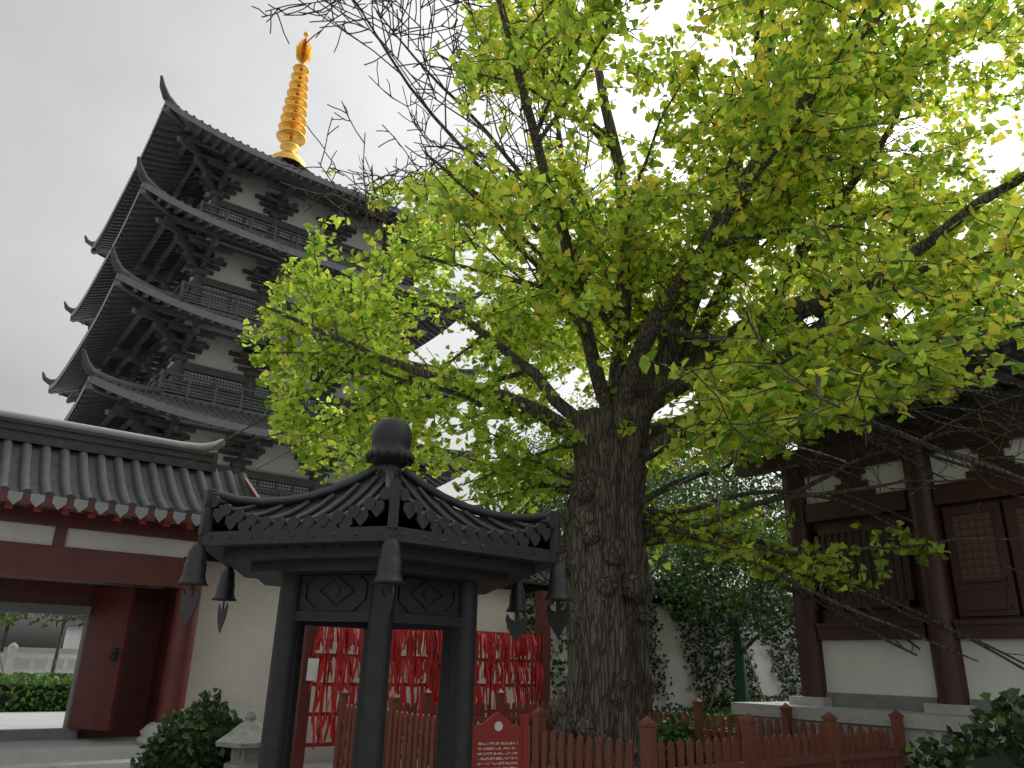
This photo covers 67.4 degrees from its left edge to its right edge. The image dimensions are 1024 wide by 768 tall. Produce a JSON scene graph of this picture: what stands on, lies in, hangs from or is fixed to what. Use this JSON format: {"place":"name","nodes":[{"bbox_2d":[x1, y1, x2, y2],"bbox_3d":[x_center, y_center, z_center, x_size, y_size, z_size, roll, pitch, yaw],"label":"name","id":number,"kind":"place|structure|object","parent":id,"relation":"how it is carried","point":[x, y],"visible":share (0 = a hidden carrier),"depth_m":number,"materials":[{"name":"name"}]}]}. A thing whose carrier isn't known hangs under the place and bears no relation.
{"place":"outdoors","nodes":[
{"label":"outdoors","id":0,"kind":"place"},
{"bbox_2d":[0,711,65,728],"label":"pavement","id":1,"kind":"structure","parent":0,"point":[30,720],"depth_m":12.80,"materials":[{"name":"stone"}]},
{"bbox_2d":[0,671,72,711],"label":"hedge","id":2,"kind":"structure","parent":1,"relation":"on","point":[46,679],"depth_m":14.73,"materials":[{"name":"green plant"}]},
{"bbox_2d":[0,642,76,680],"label":"stone balustrade","id":3,"kind":"object","parent":1,"relation":"on","point":[11,655],"visible":0.11,"depth_m":20.36,"materials":[{"name":"white stone"}]},
{"bbox_2d":[0,409,259,767],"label":"gate","id":4,"kind":"structure","parent":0,"point":[98,530],"depth_m":10.34,"materials":[{"name":"red paint"}]},
{"bbox_2d":[48,100,476,627],"bbox_3d":[-13.222,-0.570,39.705,17.285,25.400,17.285,16,-25,-34],"label":"pagoda","id":5,"kind":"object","parent":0,"point":[187,159],"visible":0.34,"depth_m":34.22,"materials":[{"name":"grey wood"}]},
{"bbox_2d":[42,75,486,457],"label":"roof edges","id":6,"kind":"object","parent":5,"relation":"attached to","point":[210,410],"visible":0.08,"depth_m":31.21,"materials":[{"name":"grey tile"}]},
{"bbox_2d":[272,32,311,166],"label":"spire","id":7,"kind":"structure","parent":5,"relation":"on","point":[291,134],"depth_m":45.08,"materials":[{"name":"gold metal"}]},
{"bbox_2d":[176,417,571,767],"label":"pavilion","id":8,"kind":"structure","parent":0,"point":[383,552],"depth_m":4.24,"materials":[{"name":"black metal"}]},
{"bbox_2d":[303,758,549,767],"bbox_3d":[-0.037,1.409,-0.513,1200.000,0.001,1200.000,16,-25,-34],"label":"ground","id":9,"kind":"structure","parent":0,"point":[319,764],"depth_m":11.60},
{"bbox_2d":[129,688,243,767],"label":"shrub","id":10,"kind":"object","parent":9,"relation":"on","point":[195,716],"visible":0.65,"depth_m":7.52,"materials":[{"name":"green plant"}]},
{"bbox_2d":[0,170,383,669],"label":"pagoda walls","id":11,"kind":"structure","parent":9,"relation":"on","point":[231,273],"depth_m":34.86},
{"bbox_2d":[215,709,262,767],"bbox_3d":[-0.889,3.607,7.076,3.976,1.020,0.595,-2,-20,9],"label":"stone lantern and monk","id":12,"kind":"object","parent":9,"relation":"on","point":[242,740],"visible":0.85,"depth_m":7.26},
{"bbox_2d":[0,491,787,707],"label":"tree trunks","id":13,"kind":"object","parent":9,"relation":"on","point":[742,689],"visible":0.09,"depth_m":16.93,"materials":[{"name":"brown plant"}]},
{"bbox_2d":[0,612,19,631],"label":"tree leaves","id":14,"kind":"object","parent":13,"relation":"on","point":[8,616],"visible":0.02,"depth_m":17.59,"materials":[{"name":"green plant"}]},
{"bbox_2d":[0,612,28,625],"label":"leaves","id":15,"kind":"object","parent":13,"relation":"attached to","point":[18,618],"depth_m":22.67,"materials":[{"name":"green plant"}]},
{"bbox_2d":[19,613,68,628],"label":"tree leaves","id":16,"kind":"object","parent":13,"relation":"attached to","point":[52,619],"depth_m":19.64,"materials":[{"name":"green plant"}]},
{"bbox_2d":[51,615,84,627],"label":"leaves","id":17,"kind":"object","parent":13,"relation":"attached to","point":[74,618],"depth_m":23.19,"materials":[{"name":"green plant"}]},
{"bbox_2d":[463,441,674,572],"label":"tree leaves","id":18,"kind":"object","parent":13,"relation":"on","point":[548,503],"visible":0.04,"depth_m":19.07,"materials":[{"name":"green plant"}]},
{"bbox_2d":[469,387,721,553],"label":"tree leaves","id":19,"kind":"object","parent":13,"relation":"on","point":[541,439],"visible":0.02,"depth_m":30.30,"materials":[{"name":"green plant"}]},
{"bbox_2d":[542,451,765,587],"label":"tree leaves","id":20,"kind":"object","parent":13,"relation":"attached to","point":[668,478],"visible":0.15,"depth_m":21.50,"materials":[{"name":"green plant"}]},
{"bbox_2d":[645,450,784,583],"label":"tree leaves","id":21,"kind":"object","parent":13,"relation":"on","point":[740,487],"visible":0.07,"depth_m":24.61,"materials":[{"name":"green plant"}]},
{"bbox_2d":[650,508,794,646],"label":"wrapped tree leaves","id":22,"kind":"object","parent":13,"relation":"on","point":[688,563],"visible":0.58,"depth_m":16.91,"materials":[{"name":"green plant"}]},
{"bbox_2d":[701,448,791,594],"bbox_3d":[9.638,4.866,26.099,6.584,5.049,6.636,2,-20,0],"label":"tree","id":23,"kind":"object","parent":13,"relation":"on","point":[779,502],"visible":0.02,"depth_m":25.64,"materials":[{"name":"green plant"}]},
{"bbox_2d":[290,591,550,767],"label":"red prayer ribbons","id":24,"kind":"object","parent":9,"relation":"on","point":[313,667],"visible":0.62,"depth_m":12.04,"materials":[{"name":"red cloth"},{"name":"red lacquered wood"}]},
{"bbox_2d":[184,525,800,761],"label":"courtyard wall","id":25,"kind":"structure","parent":9,"relation":"on","point":[231,660],"depth_m":12.38,"materials":[{"name":"paint"}]},
{"bbox_2d":[515,572,801,711],"bbox_3d":[5.423,6.657,18.465,13.640,3.362,0.305,16,-25,-34],"label":"ivy on wall","id":26,"kind":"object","parent":25,"relation":"attached to","point":[719,658],"visible":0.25,"depth_m":17.92,"materials":[{"name":"green plant"}]},
{"bbox_2d":[472,712,528,767],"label":"info sign","id":27,"kind":"object","parent":9,"relation":"on","point":[500,740],"visible":0.96,"depth_m":5.94,"materials":[{"name":"wood"}]},
{"bbox_2d":[0,680,1023,767],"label":"shrub","id":28,"kind":"object","parent":9,"relation":"on","point":[996,760],"visible":0.17,"depth_m":7.54,"materials":[{"name":"green plant"}]},
{"bbox_2d":[174,0,1023,767],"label":"ginkgo trunk and branches","id":29,"kind":"object","parent":9,"relation":"on","point":[610,684],"visible":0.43,"depth_m":8.51,"materials":[{"name":"brown plant"}]},
{"bbox_2d":[235,0,1023,592],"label":"ginkgo leaves","id":30,"kind":"object","parent":29,"relation":"on","point":[781,72],"visible":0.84,"depth_m":8.30,"materials":[{"name":"green plant"}]},
{"bbox_2d":[333,688,908,767],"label":"picket fence","id":31,"kind":"object","parent":9,"relation":"on","point":[829,746],"visible":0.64,"depth_m":7.81,"materials":[{"name":"brown wood"}]},
{"bbox_2d":[546,705,737,754],"bbox_3d":[3.691,6.081,13.167,5.642,0.883,3.742,16,-25,-34],"label":"garden hedge","id":32,"kind":"object","parent":9,"relation":"on","point":[717,711],"visible":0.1,"depth_m":13.66,"materials":[{"name":"green plant"}]},
{"bbox_2d":[656,712,721,767],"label":"corner shrub","id":33,"kind":"object","parent":9,"relation":"on","point":[667,728],"visible":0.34,"depth_m":10.14,"materials":[{"name":"green plant"}]},
{"bbox_2d":[707,694,801,707],"bbox_3d":[8.039,7.967,18.248,7.149,1.041,2.834,16,-25,-34],"label":"hedge","id":34,"kind":"object","parent":9,"relation":"on","point":[727,699],"visible":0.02,"depth_m":17.19,"materials":[{"name":"green plant"}]},
{"bbox_2d":[692,312,1023,767],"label":"hall","id":35,"kind":"structure","parent":9,"relation":"on","point":[853,675],"depth_m":9.02,"materials":[{"name":"red paint"}]},
{"bbox_2d":[900,688,1023,767],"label":"shrub","id":36,"kind":"object","parent":9,"relation":"on","point":[982,737],"visible":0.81,"depth_m":4.86,"materials":[{"name":"green plant"}]},
{"bbox_2d":[0,0,1023,647],"label":"sky","id":37,"kind":"structure","parent":0,"point":[81,99],"materials":[{"name":"white"}]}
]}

